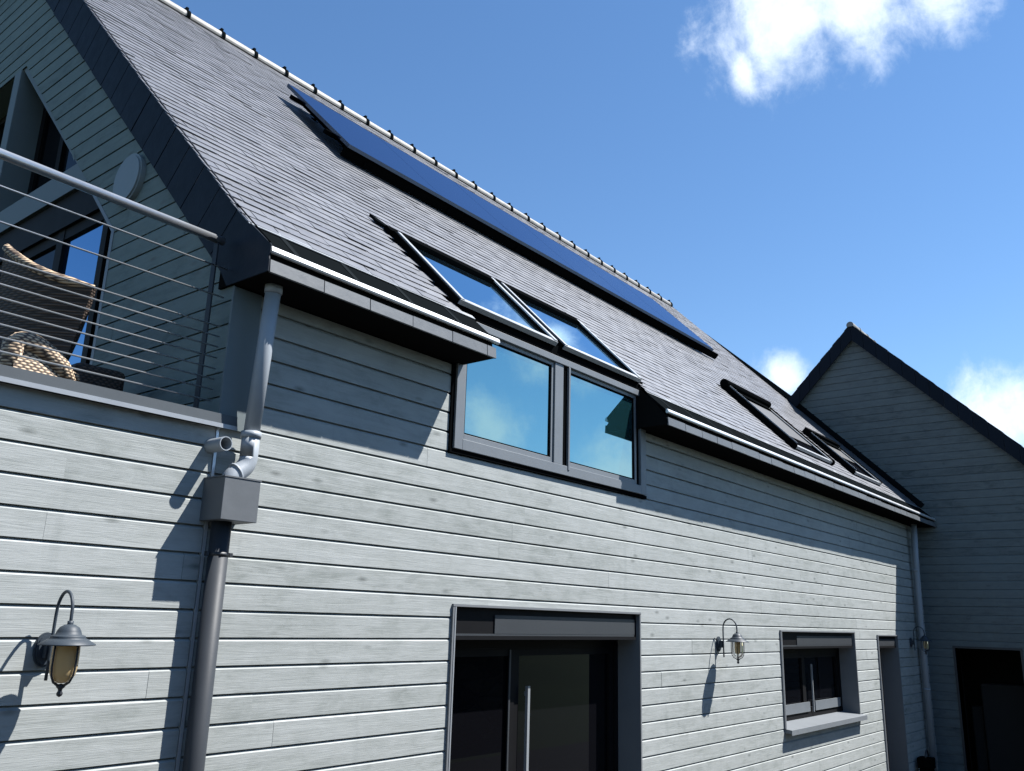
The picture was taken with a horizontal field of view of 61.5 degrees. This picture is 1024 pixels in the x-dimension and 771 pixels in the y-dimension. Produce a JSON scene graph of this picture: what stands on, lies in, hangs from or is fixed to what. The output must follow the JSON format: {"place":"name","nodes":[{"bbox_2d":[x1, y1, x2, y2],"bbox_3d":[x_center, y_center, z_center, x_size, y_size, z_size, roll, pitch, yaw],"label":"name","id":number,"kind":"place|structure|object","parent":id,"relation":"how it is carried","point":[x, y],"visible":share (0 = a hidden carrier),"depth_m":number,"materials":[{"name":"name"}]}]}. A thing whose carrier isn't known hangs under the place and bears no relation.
{"place":"outdoors","nodes":[
{"label":"outdoors","id":0,"kind":"place"},
{"bbox_2d":[71,362,124,390],"bbox_3d":[-2.173,0.151,4.393,0.220,0.485,0.260,-10,-19,37],"label":"wicker stool","id":1,"kind":"object","parent":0,"point":[98,380],"visible":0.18,"depth_m":4.37,"materials":[{"name":"black wicker"}]},
{"bbox_2d":[170,0,1023,446],"label":"sky","id":2,"kind":"structure","parent":0,"point":[784,174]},
{"bbox_2d":[971,761,977,770],"bbox_3d":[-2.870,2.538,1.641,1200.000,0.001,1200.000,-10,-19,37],"label":"ground","id":3,"kind":"structure","parent":0,"point":[974,765],"depth_m":13.98,"materials":[{"name":"black"}]},
{"bbox_2d":[0,0,937,770],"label":"house","id":4,"kind":"structure","parent":3,"relation":"on","point":[416,484],"depth_m":5.46,"materials":[{"name":"wood"}]},
{"bbox_2d":[0,106,76,194],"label":"gable window","id":5,"kind":"structure","parent":4,"relation":"in","point":[52,151],"depth_m":6.94,"materials":[{"name":"black glass"}]},
{"bbox_2d":[0,244,96,381],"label":"wicker armchair","id":6,"kind":"object","parent":4,"relation":"on","point":[11,253],"visible":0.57,"depth_m":4.20,"materials":[{"name":"beige wicker"}]},
{"bbox_2d":[0,190,110,364],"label":"gable window","id":7,"kind":"structure","parent":4,"relation":"in","point":[55,223],"depth_m":5.77,"materials":[{"name":"black glass"}]},
{"bbox_2d":[32,590,95,696],"bbox_3d":[-1.697,0.969,3.251,0.279,0.386,0.198,-10,-19,37],"label":"wall lamp","id":8,"kind":"object","parent":4,"relation":"attached to","point":[57,654],"visible":1,"depth_m":3.19,"materials":[{"name":"grey metal"}]},
{"bbox_2d":[0,148,227,407],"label":"balcony railing","id":9,"kind":"object","parent":4,"relation":"on","point":[53,174],"visible":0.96,"depth_m":3.82,"materials":[{"name":"metal"}]},
{"bbox_2d":[113,153,145,200],"bbox_3d":[-2.336,-1.256,5.252,0.330,0.330,0.040,-10,-19,37],"label":"disc light","id":10,"kind":"object","parent":4,"relation":"attached to","point":[129,178],"visible":0.77,"depth_m":5.20,"materials":[{"name":"grey plastic"}]},
{"bbox_2d":[384,225,557,346],"bbox_3d":[-0.278,-0.693,6.207,0.754,0.758,1.140,-10,-19,37],"label":"roof window","id":11,"kind":"structure","parent":4,"relation":"in","point":[469,288],"depth_m":6.12,"materials":[{"name":"blue glass"}]},
{"bbox_2d":[289,94,718,358],"bbox_3d":[0.414,-1.647,10.689,1.062,1.049,7.410,-10,-19,37],"label":"mounting rack","id":12,"kind":"object","parent":4,"relation":"attached to","point":[397,180],"visible":0.45,"depth_m":9.04,"materials":[{"name":"black metal"}]},
{"bbox_2d":[287,84,441,198],"bbox_3d":[-1.439,-2.381,8.399,1.043,1.043,1.179,-10,-19,37],"label":"solar panel","id":13,"kind":"object","parent":12,"relation":"attached to","point":[350,134],"visible":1,"depth_m":8.25,"materials":[{"name":"blue glass"}]},
{"bbox_2d":[380,138,516,240],"bbox_3d":[-0.703,-2.119,9.283,1.043,1.043,1.179,-10,-19,37],"label":"solar panel","id":14,"kind":"object","parent":12,"relation":"attached to","point":[451,192],"visible":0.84,"depth_m":9.18,"materials":[{"name":"blue glass"}]},
{"bbox_2d":[453,181,578,275],"bbox_3d":[0.033,-1.859,10.168,1.043,1.043,1.179,-10,-19,37],"label":"solar panel","id":15,"kind":"object","parent":12,"relation":"attached to","point":[522,233],"visible":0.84,"depth_m":10.06,"materials":[{"name":"blue glass"}]},
{"bbox_2d":[517,219,630,304],"bbox_3d":[0.770,-1.597,11.052,1.043,1.043,1.179,-10,-19,37],"label":"solar panel","id":16,"kind":"object","parent":12,"relation":"attached to","point":[580,267],"visible":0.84,"depth_m":10.95,"materials":[{"name":"blue glass"}]},
{"bbox_2d":[568,249,674,328],"bbox_3d":[1.506,-1.337,11.936,1.043,1.043,1.179,-10,-19,37],"label":"solar panel","id":17,"kind":"object","parent":12,"relation":"attached to","point":[637,302],"visible":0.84,"depth_m":11.84,"materials":[{"name":"blue glass"}]},
{"bbox_2d":[614,276,713,350],"bbox_3d":[2.242,-1.075,12.821,1.043,1.043,1.179,-10,-19,37],"label":"solar panel","id":18,"kind":"object","parent":12,"relation":"attached to","point":[680,327],"visible":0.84,"depth_m":12.73,"materials":[{"name":"blue glass"}]},
{"bbox_2d":[443,604,642,770],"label":"patio door","id":19,"kind":"structure","parent":4,"relation":"in","point":[530,688],"depth_m":5.97,"materials":[{"name":"glass"}]},
{"bbox_2d":[446,322,646,498],"bbox_3d":[0.356,0.227,6.305,0.081,0.922,2.385,-10,-19,37],"label":"window","id":20,"kind":"structure","parent":4,"relation":"in","point":[559,468],"depth_m":6.20,"materials":[{"name":"grey metal"}]},
{"bbox_2d":[492,277,641,382],"bbox_3d":[0.454,-0.434,7.085,0.754,0.758,1.185,-10,-19,37],"label":"roof window","id":21,"kind":"structure","parent":4,"relation":"in","point":[573,337],"depth_m":7.07,"materials":[{"name":"blue glass"}]},
{"bbox_2d":[716,618,747,663],"bbox_3d":[1.957,2.263,7.636,0.284,0.386,0.198,-10,-19,37],"label":"wall lamp","id":22,"kind":"object","parent":4,"relation":"attached to","point":[736,639],"visible":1,"depth_m":7.59,"materials":[{"name":"grey metal"}]},
{"bbox_2d":[720,379,834,465],"bbox_3d":[3.334,0.474,10.788,0.914,0.969,1.340,-10,-19,37],"label":"roof window","id":23,"kind":"structure","parent":4,"relation":"in","point":[758,406],"depth_m":10.70,"materials":[{"name":"grey metal"}]},
{"bbox_2d":[779,630,866,735],"bbox_3d":[3.393,3.263,9.625,0.323,1.006,2.374,-10,-19,37],"label":"wall window","id":24,"kind":"structure","parent":4,"relation":"in","point":[820,685],"depth_m":9.82,"materials":[{"name":"metal"}]},
{"bbox_2d":[802,427,882,485],"bbox_3d":[4.723,1.032,12.275,0.694,0.734,1.250,-10,-19,37],"label":"roof window","id":25,"kind":"structure","parent":4,"relation":"in","point":[832,448],"depth_m":12.12,"materials":[{"name":"grey metal"}]},
{"bbox_2d":[876,635,908,770],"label":"side door","id":26,"kind":"structure","parent":4,"relation":"in","point":[892,709],"depth_m":11.68,"materials":[{"name":"metal"}]},
{"bbox_2d":[910,626,930,654],"bbox_3d":[5.839,3.637,12.291,0.294,0.386,0.198,-10,-19,37],"label":"wall lamp","id":27,"kind":"object","parent":4,"relation":"attached to","point":[924,639],"visible":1,"depth_m":12.24,"materials":[{"name":"grey metal"}]},
{"bbox_2d":[787,322,1023,770],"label":"annex","id":28,"kind":"object","parent":3,"relation":"on","point":[953,465],"visible":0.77,"depth_m":13.14,"materials":[{"name":"wood"}]},
{"bbox_2d":[952,646,1023,770],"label":"doorway","id":29,"kind":"structure","parent":28,"relation":"in","point":[956,662],"depth_m":12.57,"materials":[{"name":"metal"}]},
{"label":"terrace","id":30,"kind":"structure","parent":0,"visible":0},
{"bbox_2d":[917,749,935,770],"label":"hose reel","id":31,"kind":"object","parent":30,"relation":"on","point":[925,763],"visible":1,"depth_m":11.66,"materials":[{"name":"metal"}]}
]}

